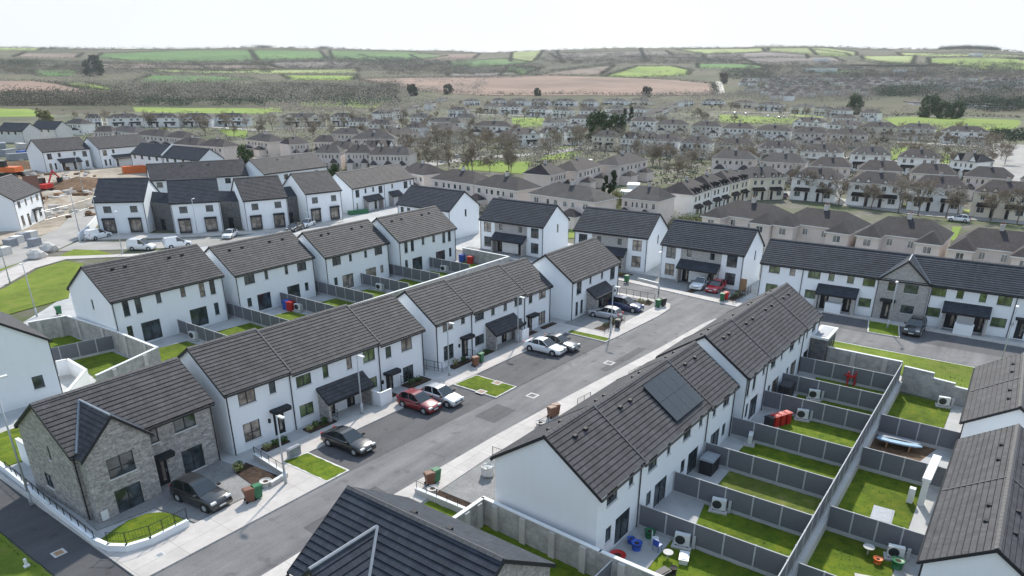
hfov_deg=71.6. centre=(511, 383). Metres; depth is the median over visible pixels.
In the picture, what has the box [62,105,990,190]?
garden shrubbery
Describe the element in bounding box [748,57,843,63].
field
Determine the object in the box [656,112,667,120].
bare tree
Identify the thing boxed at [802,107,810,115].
bare tree
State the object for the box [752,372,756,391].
window
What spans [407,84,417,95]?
tree
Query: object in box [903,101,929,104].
school block
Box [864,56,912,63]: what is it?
field
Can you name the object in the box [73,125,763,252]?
back hedge
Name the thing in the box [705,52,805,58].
field
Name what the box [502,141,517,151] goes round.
bare tree
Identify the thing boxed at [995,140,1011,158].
bare tree
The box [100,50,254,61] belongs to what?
field
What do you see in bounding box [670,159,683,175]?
bare tree
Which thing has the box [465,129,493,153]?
bare tree
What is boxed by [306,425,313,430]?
shrub
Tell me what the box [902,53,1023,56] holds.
field
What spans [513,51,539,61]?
field
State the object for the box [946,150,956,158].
bare tree
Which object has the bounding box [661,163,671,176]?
bare tree
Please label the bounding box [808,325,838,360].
stone annexe
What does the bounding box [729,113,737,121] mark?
bare tree
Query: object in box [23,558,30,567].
marker post
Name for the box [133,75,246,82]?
field
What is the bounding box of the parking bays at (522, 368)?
[477,333,603,386]
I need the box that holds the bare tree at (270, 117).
[263,111,279,130]
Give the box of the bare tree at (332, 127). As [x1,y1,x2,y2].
[325,121,335,132]
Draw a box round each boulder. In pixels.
[26,249,47,259]
[39,242,59,252]
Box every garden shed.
[698,451,720,476]
[778,379,795,395]
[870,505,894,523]
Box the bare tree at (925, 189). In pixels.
[903,175,943,215]
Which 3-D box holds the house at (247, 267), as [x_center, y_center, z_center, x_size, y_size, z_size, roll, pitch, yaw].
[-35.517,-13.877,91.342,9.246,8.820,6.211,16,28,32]
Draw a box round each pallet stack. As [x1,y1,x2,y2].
[0,246,12,255]
[1,238,18,246]
[9,235,24,243]
[15,232,30,240]
[24,230,38,237]
[25,237,41,246]
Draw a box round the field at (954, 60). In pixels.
[931,58,1023,69]
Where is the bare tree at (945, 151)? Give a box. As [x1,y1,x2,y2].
[942,146,951,157]
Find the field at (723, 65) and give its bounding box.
[699,64,767,68]
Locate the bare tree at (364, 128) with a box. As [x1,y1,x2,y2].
[357,123,369,131]
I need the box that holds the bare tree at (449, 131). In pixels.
[444,126,453,144]
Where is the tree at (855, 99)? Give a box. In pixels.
[846,93,864,113]
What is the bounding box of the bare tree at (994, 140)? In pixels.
[982,135,1001,145]
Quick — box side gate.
[739,278,746,291]
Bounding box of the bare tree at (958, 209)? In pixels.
[949,186,970,214]
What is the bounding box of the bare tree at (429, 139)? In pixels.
[426,133,433,146]
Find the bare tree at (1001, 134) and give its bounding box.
[988,133,1005,146]
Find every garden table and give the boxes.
[663,549,672,558]
[863,543,874,554]
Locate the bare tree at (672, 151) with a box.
[664,146,677,162]
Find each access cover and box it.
[50,548,66,557]
[154,551,165,557]
[476,389,487,393]
[492,380,502,384]
[526,392,538,398]
[604,360,615,364]
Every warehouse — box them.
[805,68,836,71]
[813,59,828,61]
[968,53,982,56]
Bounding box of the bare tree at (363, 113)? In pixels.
[353,110,366,117]
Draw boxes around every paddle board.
[876,436,922,452]
[877,434,922,447]
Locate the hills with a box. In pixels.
[0,46,1023,116]
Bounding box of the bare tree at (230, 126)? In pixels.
[229,125,238,133]
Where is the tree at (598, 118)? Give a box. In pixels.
[584,109,608,141]
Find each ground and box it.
[0,109,1023,575]
[0,156,262,244]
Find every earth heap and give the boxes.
[7,160,30,168]
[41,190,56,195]
[43,196,92,208]
[44,176,97,191]
[59,199,93,209]
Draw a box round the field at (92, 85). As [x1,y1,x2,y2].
[71,83,112,90]
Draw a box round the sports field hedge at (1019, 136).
[885,112,1023,141]
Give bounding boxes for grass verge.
[60,249,111,255]
[284,453,345,479]
[834,341,973,387]
[902,204,969,212]
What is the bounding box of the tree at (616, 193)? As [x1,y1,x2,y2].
[612,189,623,205]
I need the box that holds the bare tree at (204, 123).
[195,117,209,134]
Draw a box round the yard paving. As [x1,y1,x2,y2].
[0,205,1023,575]
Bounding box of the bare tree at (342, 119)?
[339,114,346,127]
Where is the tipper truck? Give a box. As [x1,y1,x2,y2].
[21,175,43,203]
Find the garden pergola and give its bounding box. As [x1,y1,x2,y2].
[906,454,941,506]
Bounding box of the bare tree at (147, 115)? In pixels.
[140,109,154,127]
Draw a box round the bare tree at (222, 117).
[217,110,228,129]
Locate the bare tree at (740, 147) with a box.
[735,141,754,152]
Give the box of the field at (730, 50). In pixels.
[687,48,762,53]
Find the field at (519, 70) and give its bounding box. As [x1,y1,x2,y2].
[504,67,538,74]
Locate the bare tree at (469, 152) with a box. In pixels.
[459,140,480,170]
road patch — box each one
[303,486,384,533]
[368,435,393,452]
[476,404,515,422]
[600,347,644,370]
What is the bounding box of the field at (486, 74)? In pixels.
[448,72,514,76]
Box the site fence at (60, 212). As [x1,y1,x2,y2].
[35,198,91,221]
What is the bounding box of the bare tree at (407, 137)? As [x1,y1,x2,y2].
[401,133,414,145]
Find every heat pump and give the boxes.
[187,331,198,341]
[292,303,303,311]
[374,283,384,291]
[439,265,448,272]
[671,531,695,551]
[708,496,731,515]
[744,431,754,447]
[794,408,812,422]
[806,389,824,401]
[883,543,911,563]
[935,396,954,408]
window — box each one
[21,215,26,226]
[31,375,45,390]
[44,472,54,490]
[103,206,111,212]
[105,450,137,481]
[114,481,144,512]
[121,301,131,317]
[127,325,133,336]
[130,206,137,212]
[134,298,143,314]
[149,428,160,445]
[155,293,162,303]
[156,182,163,187]
[173,411,197,434]
[179,206,187,213]
[180,287,186,297]
[181,444,206,473]
[198,283,206,297]
[205,205,213,211]
[209,280,216,294]
[214,302,220,315]
[225,178,230,183]
[237,389,256,407]
[243,419,262,443]
[244,274,254,285]
[247,298,252,307]
[251,203,258,210]
[268,381,277,394]
[274,201,281,208]
[296,373,312,389]
[297,261,305,271]
[299,401,314,418]
[305,282,308,291]
[312,197,317,203]
[322,365,329,379]
[331,195,335,201]
[332,257,341,266]
[346,357,352,370]
[363,348,375,364]
[369,376,377,388]
[374,246,381,255]
[385,346,392,358]
[401,337,412,352]
[403,364,413,383]
[404,242,408,253]
[411,240,413,251]
[442,233,445,243]
[443,320,453,332]
[444,343,454,361]
[448,231,450,241]
[475,310,483,322]
[475,333,484,346]
[484,222,490,231]
[484,236,490,246]
[514,298,522,307]
[531,228,538,238]
[531,243,538,254]
[538,311,544,325]
[539,289,545,299]
[575,302,577,316]
[576,281,581,295]
[579,233,587,241]
[580,299,582,314]
[604,525,611,545]
[606,486,618,508]
[610,267,614,280]
[628,473,634,488]
[630,256,640,267]
[632,240,641,251]
[646,490,650,506]
[647,454,657,474]
[664,263,674,275]
[665,247,675,258]
[680,459,684,472]
[683,425,691,443]
[687,250,691,257]
[709,253,714,260]
[721,423,724,437]
[722,393,729,409]
[725,255,737,268]
[725,272,735,285]
[730,219,735,225]
[746,377,750,398]
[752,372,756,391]
[756,225,762,232]
[765,283,777,291]
[768,266,779,273]
[770,357,775,370]
[778,228,785,234]
[789,268,795,275]
[794,191,800,196]
[802,228,808,234]
[804,289,815,299]
[808,271,820,279]
[821,230,825,237]
[827,274,834,281]
[832,235,840,242]
[846,276,854,284]
[851,196,858,201]
[858,297,870,307]
[862,238,871,246]
[862,278,875,287]
[886,238,892,245]
[887,199,895,204]
[887,282,895,291]
[900,305,913,314]
[903,284,918,294]
[907,241,913,248]
[922,246,931,253]
[926,307,940,317]
[931,287,946,297]
[955,252,964,258]
[955,291,964,299]
[976,207,984,212]
[978,251,985,259]
[978,294,987,302]
[989,317,1006,328]
[997,296,1012,306]
[1000,254,1007,262]
[1015,210,1023,216]
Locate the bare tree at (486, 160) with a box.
[483,154,496,168]
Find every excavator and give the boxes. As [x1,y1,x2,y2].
[0,161,25,176]
[38,170,62,191]
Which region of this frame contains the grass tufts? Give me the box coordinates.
[3,343,969,575]
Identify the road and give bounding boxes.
[0,208,97,272]
[58,234,299,250]
[103,122,271,130]
[153,302,718,575]
[278,127,346,127]
[425,147,591,165]
[456,250,1001,366]
[474,114,535,116]
[786,191,1023,224]
[897,141,994,147]
[985,143,1023,180]
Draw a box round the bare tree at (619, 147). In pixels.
[612,143,625,153]
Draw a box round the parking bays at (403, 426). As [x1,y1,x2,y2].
[310,385,494,470]
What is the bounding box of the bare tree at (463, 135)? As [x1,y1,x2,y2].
[451,125,472,152]
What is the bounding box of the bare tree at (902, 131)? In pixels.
[893,127,907,139]
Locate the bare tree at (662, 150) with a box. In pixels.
[655,142,668,165]
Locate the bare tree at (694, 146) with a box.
[693,141,701,152]
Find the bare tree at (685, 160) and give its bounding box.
[674,155,692,175]
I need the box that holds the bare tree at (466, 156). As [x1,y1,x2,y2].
[459,154,472,170]
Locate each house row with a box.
[146,159,248,192]
[245,152,327,184]
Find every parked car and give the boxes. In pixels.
[169,472,232,513]
[222,228,237,238]
[286,222,304,231]
[300,218,315,227]
[320,425,375,456]
[396,388,441,414]
[420,382,464,408]
[523,336,566,356]
[542,332,580,352]
[588,305,623,320]
[607,295,643,312]
[689,276,710,290]
[705,278,726,293]
[902,315,926,336]
[947,214,970,222]
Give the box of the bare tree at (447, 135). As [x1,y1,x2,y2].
[434,126,449,142]
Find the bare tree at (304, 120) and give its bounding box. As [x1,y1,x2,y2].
[299,115,308,125]
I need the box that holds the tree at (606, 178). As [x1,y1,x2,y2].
[601,175,608,191]
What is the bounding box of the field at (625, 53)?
[555,51,671,57]
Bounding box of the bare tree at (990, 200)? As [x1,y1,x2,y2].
[978,187,1015,220]
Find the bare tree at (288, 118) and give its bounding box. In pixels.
[284,114,296,126]
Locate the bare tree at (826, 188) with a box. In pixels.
[816,182,832,201]
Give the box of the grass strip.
[569,330,610,340]
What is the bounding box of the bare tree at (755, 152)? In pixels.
[749,146,763,161]
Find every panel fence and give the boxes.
[51,335,115,364]
[177,319,226,341]
[226,302,288,326]
[280,292,335,313]
[316,281,373,302]
[361,273,408,291]
[389,264,439,282]
[429,257,469,272]
[595,559,612,575]
[637,503,789,575]
[672,470,813,535]
[703,442,834,498]
[730,416,851,466]
[762,390,870,432]
[782,373,883,411]
[795,562,835,575]
[798,356,894,391]
[826,505,924,558]
[858,446,946,490]
[877,414,960,452]
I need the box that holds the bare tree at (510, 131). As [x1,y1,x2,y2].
[505,129,522,151]
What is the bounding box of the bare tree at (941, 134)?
[930,132,943,141]
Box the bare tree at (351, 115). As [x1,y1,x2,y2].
[347,110,355,118]
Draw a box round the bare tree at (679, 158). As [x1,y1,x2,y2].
[673,153,685,171]
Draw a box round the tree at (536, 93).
[534,88,540,95]
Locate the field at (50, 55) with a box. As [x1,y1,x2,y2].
[17,53,81,57]
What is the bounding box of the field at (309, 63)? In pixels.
[275,62,356,66]
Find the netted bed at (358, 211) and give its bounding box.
[347,209,368,214]
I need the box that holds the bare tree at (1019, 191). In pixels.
[1003,184,1023,223]
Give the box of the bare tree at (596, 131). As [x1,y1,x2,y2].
[591,124,602,134]
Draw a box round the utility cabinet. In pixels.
[285,443,300,458]
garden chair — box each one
[651,530,658,545]
[652,538,662,549]
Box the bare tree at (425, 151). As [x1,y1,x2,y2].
[420,143,439,162]
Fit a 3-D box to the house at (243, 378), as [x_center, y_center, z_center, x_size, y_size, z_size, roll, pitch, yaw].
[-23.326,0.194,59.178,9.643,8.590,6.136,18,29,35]
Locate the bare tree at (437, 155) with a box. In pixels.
[430,143,444,166]
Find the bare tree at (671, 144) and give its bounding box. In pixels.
[667,139,675,156]
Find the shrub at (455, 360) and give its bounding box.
[452,358,458,365]
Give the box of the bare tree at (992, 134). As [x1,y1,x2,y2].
[979,131,993,146]
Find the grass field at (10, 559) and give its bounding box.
[0,533,51,575]
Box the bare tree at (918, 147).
[912,139,925,148]
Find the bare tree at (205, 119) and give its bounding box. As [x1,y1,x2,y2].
[202,115,212,129]
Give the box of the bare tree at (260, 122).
[254,118,266,132]
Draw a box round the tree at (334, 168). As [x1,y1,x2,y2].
[327,162,338,175]
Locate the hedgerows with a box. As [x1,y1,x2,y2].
[0,46,1023,105]
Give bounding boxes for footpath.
[0,253,140,287]
[0,293,669,575]
[83,219,342,240]
[262,319,715,575]
[456,248,1023,347]
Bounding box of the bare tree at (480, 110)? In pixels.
[476,106,483,118]
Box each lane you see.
[0,479,131,575]
[716,82,724,93]
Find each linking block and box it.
[150,191,174,231]
[219,191,242,228]
[284,186,299,223]
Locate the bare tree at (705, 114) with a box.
[700,111,709,120]
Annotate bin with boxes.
[53,305,61,314]
[241,486,254,503]
[250,482,262,500]
[423,470,435,485]
[428,466,441,483]
[459,254,465,261]
[467,256,473,263]
[471,355,479,366]
[476,352,484,363]
[546,405,556,418]
[551,402,560,414]
[615,318,620,327]
[624,275,629,282]
[655,298,661,307]
[660,297,666,306]
[719,292,724,301]
[723,291,729,299]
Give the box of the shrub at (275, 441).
[271,439,278,444]
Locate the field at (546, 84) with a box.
[360,76,712,95]
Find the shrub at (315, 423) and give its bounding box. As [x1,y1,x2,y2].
[312,420,318,426]
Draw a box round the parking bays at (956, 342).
[820,313,1023,357]
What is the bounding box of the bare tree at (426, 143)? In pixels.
[415,135,430,154]
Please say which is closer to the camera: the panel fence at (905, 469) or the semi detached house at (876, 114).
the panel fence at (905, 469)
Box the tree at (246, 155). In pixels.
[236,144,253,162]
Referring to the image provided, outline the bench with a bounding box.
[654,566,671,575]
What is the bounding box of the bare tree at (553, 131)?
[546,128,561,144]
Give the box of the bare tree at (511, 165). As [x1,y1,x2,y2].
[504,150,516,169]
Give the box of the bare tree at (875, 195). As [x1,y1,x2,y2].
[864,182,885,207]
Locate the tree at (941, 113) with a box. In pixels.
[933,100,953,118]
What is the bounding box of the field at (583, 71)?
[534,66,608,75]
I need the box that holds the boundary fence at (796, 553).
[778,363,902,575]
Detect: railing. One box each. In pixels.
[4,461,50,503]
[48,498,93,537]
[105,532,126,544]
[124,526,150,543]
[148,508,187,537]
[253,446,282,469]
[416,481,471,506]
[424,359,442,371]
[618,288,654,300]
[733,286,750,299]
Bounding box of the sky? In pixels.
[0,0,1023,51]
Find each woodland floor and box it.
[0,62,138,73]
[0,101,120,105]
[133,86,272,98]
[155,63,260,64]
[247,59,437,69]
[276,85,393,99]
[454,66,542,73]
[539,55,740,63]
[745,64,1015,76]
[886,93,924,96]
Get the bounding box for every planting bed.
[235,462,277,483]
[261,439,289,451]
[303,419,336,432]
[402,376,430,387]
[437,491,470,506]
[450,358,470,368]
[540,322,556,328]
[594,320,623,330]
[619,273,633,277]
[635,300,652,305]
[726,293,744,300]
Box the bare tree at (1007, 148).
[998,139,1018,163]
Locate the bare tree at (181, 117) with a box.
[176,112,189,126]
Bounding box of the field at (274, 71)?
[153,69,357,73]
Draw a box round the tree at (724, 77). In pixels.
[719,72,727,82]
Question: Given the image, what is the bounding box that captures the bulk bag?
[481,461,493,477]
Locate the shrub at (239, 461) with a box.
[234,460,244,469]
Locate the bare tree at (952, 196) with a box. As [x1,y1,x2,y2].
[939,185,970,217]
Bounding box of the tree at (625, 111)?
[623,108,626,123]
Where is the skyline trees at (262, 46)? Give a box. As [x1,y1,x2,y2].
[1,43,1023,53]
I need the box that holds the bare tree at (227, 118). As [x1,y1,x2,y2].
[221,112,234,129]
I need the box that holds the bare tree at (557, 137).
[551,131,562,144]
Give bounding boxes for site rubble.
[2,156,95,217]
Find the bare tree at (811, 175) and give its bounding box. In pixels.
[800,169,819,186]
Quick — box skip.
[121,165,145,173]
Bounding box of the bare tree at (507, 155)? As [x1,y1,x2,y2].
[500,143,517,173]
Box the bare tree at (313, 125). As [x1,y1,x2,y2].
[305,120,320,137]
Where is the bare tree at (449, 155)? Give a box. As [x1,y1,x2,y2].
[439,147,455,166]
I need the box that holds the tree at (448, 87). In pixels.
[443,83,453,93]
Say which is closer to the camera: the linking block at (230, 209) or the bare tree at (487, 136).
the linking block at (230, 209)
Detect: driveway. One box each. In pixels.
[86,460,263,530]
[440,453,495,502]
[465,246,751,302]
[564,298,654,331]
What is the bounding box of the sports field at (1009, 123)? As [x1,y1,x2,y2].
[885,117,1020,130]
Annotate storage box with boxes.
[764,415,775,426]
[770,413,780,427]
[776,411,786,425]
[782,410,792,424]
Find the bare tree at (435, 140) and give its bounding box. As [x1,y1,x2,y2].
[430,132,444,143]
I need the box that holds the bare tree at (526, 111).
[520,106,530,120]
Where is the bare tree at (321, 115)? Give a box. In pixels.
[317,110,330,123]
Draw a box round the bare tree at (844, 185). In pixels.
[828,176,853,204]
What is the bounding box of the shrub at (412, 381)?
[407,378,414,383]
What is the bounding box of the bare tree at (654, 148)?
[646,141,660,165]
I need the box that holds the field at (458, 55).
[425,54,478,59]
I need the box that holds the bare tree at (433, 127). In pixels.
[428,121,441,135]
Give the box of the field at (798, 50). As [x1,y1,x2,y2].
[770,48,855,55]
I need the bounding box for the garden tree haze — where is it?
[267,96,1023,164]
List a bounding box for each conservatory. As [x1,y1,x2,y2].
[620,189,631,195]
[627,182,639,189]
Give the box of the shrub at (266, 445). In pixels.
[262,442,271,449]
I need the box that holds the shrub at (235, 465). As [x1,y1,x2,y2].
[231,462,242,471]
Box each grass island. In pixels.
[457,375,514,396]
[869,321,898,336]
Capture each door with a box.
[103,221,115,230]
[130,220,141,230]
[141,319,162,341]
[155,460,170,485]
[161,219,166,229]
[179,221,191,231]
[189,306,208,325]
[205,219,217,229]
[228,217,234,227]
[251,217,261,227]
[257,292,271,310]
[273,413,285,434]
[274,215,284,225]
[287,284,300,296]
[289,212,293,222]
[312,210,319,220]
[331,208,338,217]
[331,404,335,413]
[342,273,353,287]
[347,396,354,406]
[366,267,375,275]
[386,376,393,388]
[412,256,421,269]
[436,250,444,259]
[461,340,467,357]
[497,241,501,250]
[502,333,506,341]
[527,318,531,330]
[614,507,629,544]
[653,475,666,507]
[682,270,688,281]
[686,446,697,474]
[710,429,718,444]
[748,395,756,419]
[771,376,778,391]
[789,360,795,374]
[819,295,828,308]
[841,299,850,311]
[880,302,890,318]
[925,202,930,210]
[940,203,944,211]
[943,314,957,328]
[973,318,984,332]
[1004,210,1008,218]
[1013,321,1023,338]
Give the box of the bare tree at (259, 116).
[254,112,266,124]
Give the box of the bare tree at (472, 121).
[468,117,477,124]
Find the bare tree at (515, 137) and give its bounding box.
[497,131,521,147]
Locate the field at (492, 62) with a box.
[450,59,529,66]
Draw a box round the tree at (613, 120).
[604,112,626,133]
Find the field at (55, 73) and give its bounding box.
[35,70,78,75]
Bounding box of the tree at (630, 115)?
[627,107,633,121]
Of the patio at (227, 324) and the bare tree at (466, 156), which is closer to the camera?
the patio at (227, 324)
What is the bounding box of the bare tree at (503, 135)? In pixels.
[497,130,511,141]
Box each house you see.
[0,122,41,142]
[0,174,46,231]
[0,311,62,413]
[14,357,220,522]
[25,136,92,171]
[33,120,73,138]
[65,117,95,134]
[66,254,177,342]
[84,133,147,167]
[85,112,102,127]
[92,177,159,232]
[93,123,116,135]
[106,112,143,127]
[116,123,144,134]
[130,142,173,164]
[139,127,172,143]
[142,244,228,333]
[144,111,181,126]
[162,128,199,144]
[162,145,224,162]
[166,177,223,233]
[172,134,206,146]
[177,328,296,455]
[181,111,216,126]
[197,136,240,159]
[204,238,280,311]
[215,111,252,126]
[231,175,289,230]
[244,131,284,156]
[252,230,316,302]
[258,316,374,428]
[279,111,326,126]
[279,134,311,155]
[283,170,342,222]
[286,485,555,575]
[297,225,360,288]
[305,304,381,408]
[312,133,339,152]
[315,141,345,169]
[330,111,354,125]
[330,125,363,140]
[330,138,357,164]
[332,170,384,212]
[337,219,389,283]
[345,141,372,170]
[347,115,372,130]
[349,293,425,389]
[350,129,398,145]
[353,168,385,209]
[363,138,381,148]
[366,126,386,131]
[367,117,397,128]
[368,143,391,166]
[369,165,402,206]
[371,108,393,120]
[371,211,429,269]
[375,137,394,147]
[384,143,416,167]
[384,163,414,193]
[388,106,407,119]
[388,125,419,146]
[396,185,480,238]
[396,279,474,370]
[405,104,423,115]
[405,120,428,138]
[405,159,445,186]
[408,205,456,260]
[410,111,433,125]
[424,100,435,109]
[426,121,466,142]
[428,115,468,130]
[429,165,487,195]
[436,96,447,100]
[446,272,524,354]
[448,105,469,117]
[455,112,478,127]
[463,97,479,104]
[470,119,518,137]
[471,171,541,211]
[472,264,526,343]
[478,197,526,256]
[482,102,501,113]
[489,403,646,551]
[491,98,506,103]
[498,126,540,147]
[499,103,522,113]
[500,257,553,330]
[507,97,531,105]
[510,201,569,257]
[522,159,575,186]
[525,104,552,116]
[527,179,618,229]
[531,97,552,105]
[532,245,615,320]
[538,125,562,145]
[543,116,569,132]
[552,105,575,117]
[554,98,577,105]
[555,380,682,507]
[558,155,609,188]
[564,125,583,144]
[569,112,592,127]
[572,237,621,307]
[573,206,626,270]
[579,106,599,113]
[581,98,598,106]
[582,358,713,474]
[591,128,619,150]
[597,150,653,184]
[602,97,630,104]
[605,104,628,111]
[606,108,633,121]
[610,210,668,271]
[619,130,641,152]
[620,181,675,224]
[629,104,650,116]
[629,341,739,444]
[630,97,654,104]
[630,115,658,131]
[638,130,657,153]
[644,108,662,119]
[649,131,683,155]
[655,117,689,135]
[655,318,772,420]
[656,105,667,116]
[659,218,720,281]
[664,101,678,111]
[664,175,712,219]
[676,98,693,106]
[679,133,714,158]
[690,119,722,137]
[694,170,731,209]
[696,305,791,405]
[699,223,764,289]
[700,196,792,254]
[701,98,725,105]
[706,293,808,381]
[711,146,757,173]
[714,165,750,202]
[715,135,757,151]
[721,121,756,139]
[731,99,757,107]
[734,282,823,357]
[738,80,746,85]
[739,162,787,199]
[744,86,753,92]
[747,81,756,86]
[753,123,793,140]
[756,137,797,163]
[757,101,785,110]
[757,238,813,295]
[759,149,808,182]
[761,89,770,95]
[769,90,781,96]
[769,92,781,99]
[771,204,870,246]
[782,93,794,100]
[789,103,816,114]
[789,163,844,202]
[791,125,828,145]
[793,116,828,129]
[800,141,844,166]
[800,243,859,314]
[803,90,815,97]
[809,154,851,187]
[813,104,833,115]
[822,88,832,94]
[826,118,862,134]
[828,76,837,80]
[829,106,853,117]
[829,126,869,148]
[830,80,839,85]
[831,112,856,121]
[835,247,886,316]
[845,167,909,208]
[849,143,891,170]
[855,211,953,256]
[856,156,903,175]
[859,108,882,121]
[860,120,897,138]
[871,251,938,322]
[872,80,881,86]
[897,121,937,140]
[897,145,940,174]
[906,159,956,193]
[906,171,969,212]
[916,476,1023,575]
[924,257,992,336]
[938,124,989,144]
[939,424,1023,491]
[947,222,1023,265]
[950,149,994,179]
[959,376,1023,438]
[962,162,1014,199]
[963,261,1023,337]
[967,352,1023,392]
[968,76,978,81]
[969,176,1023,220]
[1007,278,1023,339]
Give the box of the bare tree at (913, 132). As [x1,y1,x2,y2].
[906,128,917,139]
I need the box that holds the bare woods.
[0,53,1023,111]
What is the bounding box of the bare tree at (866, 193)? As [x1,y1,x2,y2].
[857,184,881,206]
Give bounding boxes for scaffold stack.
[0,142,6,148]
[0,148,17,155]
[5,152,28,160]
[14,143,27,149]
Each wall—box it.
[0,461,189,551]
[15,437,29,465]
[28,315,160,381]
[56,358,90,391]
[77,216,97,240]
[253,453,287,486]
[348,247,509,305]
[414,487,465,512]
[453,496,662,575]
[637,277,658,284]
[790,377,901,575]
[826,346,902,374]
[900,366,967,406]
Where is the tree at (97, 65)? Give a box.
[81,54,104,75]
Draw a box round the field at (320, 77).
[289,75,353,79]
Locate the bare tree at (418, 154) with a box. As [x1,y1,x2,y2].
[415,147,422,161]
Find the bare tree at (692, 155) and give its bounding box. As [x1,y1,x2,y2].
[682,148,698,169]
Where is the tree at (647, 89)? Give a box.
[641,86,651,96]
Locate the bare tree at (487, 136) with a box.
[480,131,496,149]
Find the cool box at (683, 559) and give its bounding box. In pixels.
[678,550,689,565]
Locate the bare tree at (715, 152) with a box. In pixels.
[708,145,722,159]
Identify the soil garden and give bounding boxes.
[870,434,935,460]
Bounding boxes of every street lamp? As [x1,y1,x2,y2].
[0,248,10,282]
[0,374,33,505]
[19,263,37,316]
[69,188,79,230]
[113,211,122,253]
[191,198,198,237]
[275,415,286,483]
[356,355,364,413]
[447,322,454,375]
[517,296,524,342]
[610,286,620,332]
[658,251,661,291]
[886,281,898,327]
[1001,305,1018,358]
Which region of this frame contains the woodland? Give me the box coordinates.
[0,49,1023,105]
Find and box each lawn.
[0,428,22,465]
[49,335,81,347]
[73,352,128,378]
[101,512,183,542]
[159,341,195,360]
[217,323,263,335]
[274,311,305,319]
[321,298,354,306]
[362,289,386,296]
[397,279,421,286]
[424,501,456,516]
[429,271,448,276]
[460,262,479,267]
[480,524,590,575]
[648,540,763,575]
[696,504,800,555]
[718,471,821,514]
[739,443,840,478]
[778,416,860,447]
[796,395,871,414]
[807,530,892,575]
[815,377,884,393]
[838,469,921,528]
[887,393,950,427]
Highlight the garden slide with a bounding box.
[844,372,856,385]
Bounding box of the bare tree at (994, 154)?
[982,148,1000,159]
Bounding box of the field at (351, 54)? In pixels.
[331,51,441,59]
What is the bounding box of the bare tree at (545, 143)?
[539,140,553,158]
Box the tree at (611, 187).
[607,170,617,194]
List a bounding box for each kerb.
[281,452,348,481]
[453,375,516,397]
[566,329,611,342]
[867,320,899,337]
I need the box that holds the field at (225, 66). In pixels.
[102,64,278,68]
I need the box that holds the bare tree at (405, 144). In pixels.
[399,139,412,147]
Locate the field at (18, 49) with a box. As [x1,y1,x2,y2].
[0,48,36,49]
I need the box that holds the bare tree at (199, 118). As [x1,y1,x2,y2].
[196,114,204,125]
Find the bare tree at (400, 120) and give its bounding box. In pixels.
[398,116,407,126]
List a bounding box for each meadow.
[0,108,52,116]
[133,107,268,113]
[269,107,281,111]
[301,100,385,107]
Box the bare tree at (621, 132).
[615,128,636,141]
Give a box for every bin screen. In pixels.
[372,388,392,405]
[515,328,528,341]
[824,301,842,313]
[952,321,973,335]
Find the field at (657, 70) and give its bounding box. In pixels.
[609,66,690,76]
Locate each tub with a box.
[259,477,271,487]
[427,485,438,493]
[535,420,545,426]
[609,549,625,558]
[627,535,634,544]
[631,539,642,551]
[644,527,655,539]
[670,565,677,575]
[873,555,882,564]
[891,556,905,570]
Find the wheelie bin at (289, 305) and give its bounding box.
[285,300,294,310]
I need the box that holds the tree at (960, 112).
[949,100,967,118]
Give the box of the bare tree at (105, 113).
[102,110,110,117]
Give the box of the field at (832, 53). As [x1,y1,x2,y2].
[818,52,847,55]
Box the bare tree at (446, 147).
[438,139,455,152]
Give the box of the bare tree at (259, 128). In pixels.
[254,125,263,133]
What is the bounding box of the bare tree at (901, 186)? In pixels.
[886,172,920,212]
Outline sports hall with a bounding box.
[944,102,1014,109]
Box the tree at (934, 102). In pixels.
[916,93,941,116]
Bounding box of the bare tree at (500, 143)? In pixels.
[488,134,508,155]
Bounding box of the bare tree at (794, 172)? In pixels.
[785,162,804,185]
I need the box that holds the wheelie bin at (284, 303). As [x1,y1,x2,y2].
[281,299,288,309]
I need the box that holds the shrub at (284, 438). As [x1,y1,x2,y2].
[280,435,287,441]
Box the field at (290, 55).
[253,50,325,59]
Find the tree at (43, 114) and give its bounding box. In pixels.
[34,108,53,121]
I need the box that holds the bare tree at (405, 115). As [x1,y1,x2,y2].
[400,110,408,117]
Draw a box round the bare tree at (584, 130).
[573,124,589,145]
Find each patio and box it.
[149,334,188,347]
[203,318,248,331]
[261,305,289,315]
[307,295,334,301]
[350,285,370,290]
[387,276,403,280]
[612,526,671,568]
[654,492,703,522]
[671,465,728,491]
[718,436,744,450]
[750,408,777,427]
[795,373,815,378]
[892,555,923,575]
[909,488,938,533]
[921,449,951,467]
[944,405,962,431]
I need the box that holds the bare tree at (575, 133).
[566,124,585,149]
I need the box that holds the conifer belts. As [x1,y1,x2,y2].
[0,44,1023,111]
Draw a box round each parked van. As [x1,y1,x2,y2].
[84,228,111,239]
[126,238,156,250]
[162,236,192,248]
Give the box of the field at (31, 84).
[0,81,84,92]
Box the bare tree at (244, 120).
[241,118,248,125]
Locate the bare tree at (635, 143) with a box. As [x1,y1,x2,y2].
[629,137,647,153]
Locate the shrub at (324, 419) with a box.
[320,417,327,424]
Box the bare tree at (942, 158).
[937,152,946,162]

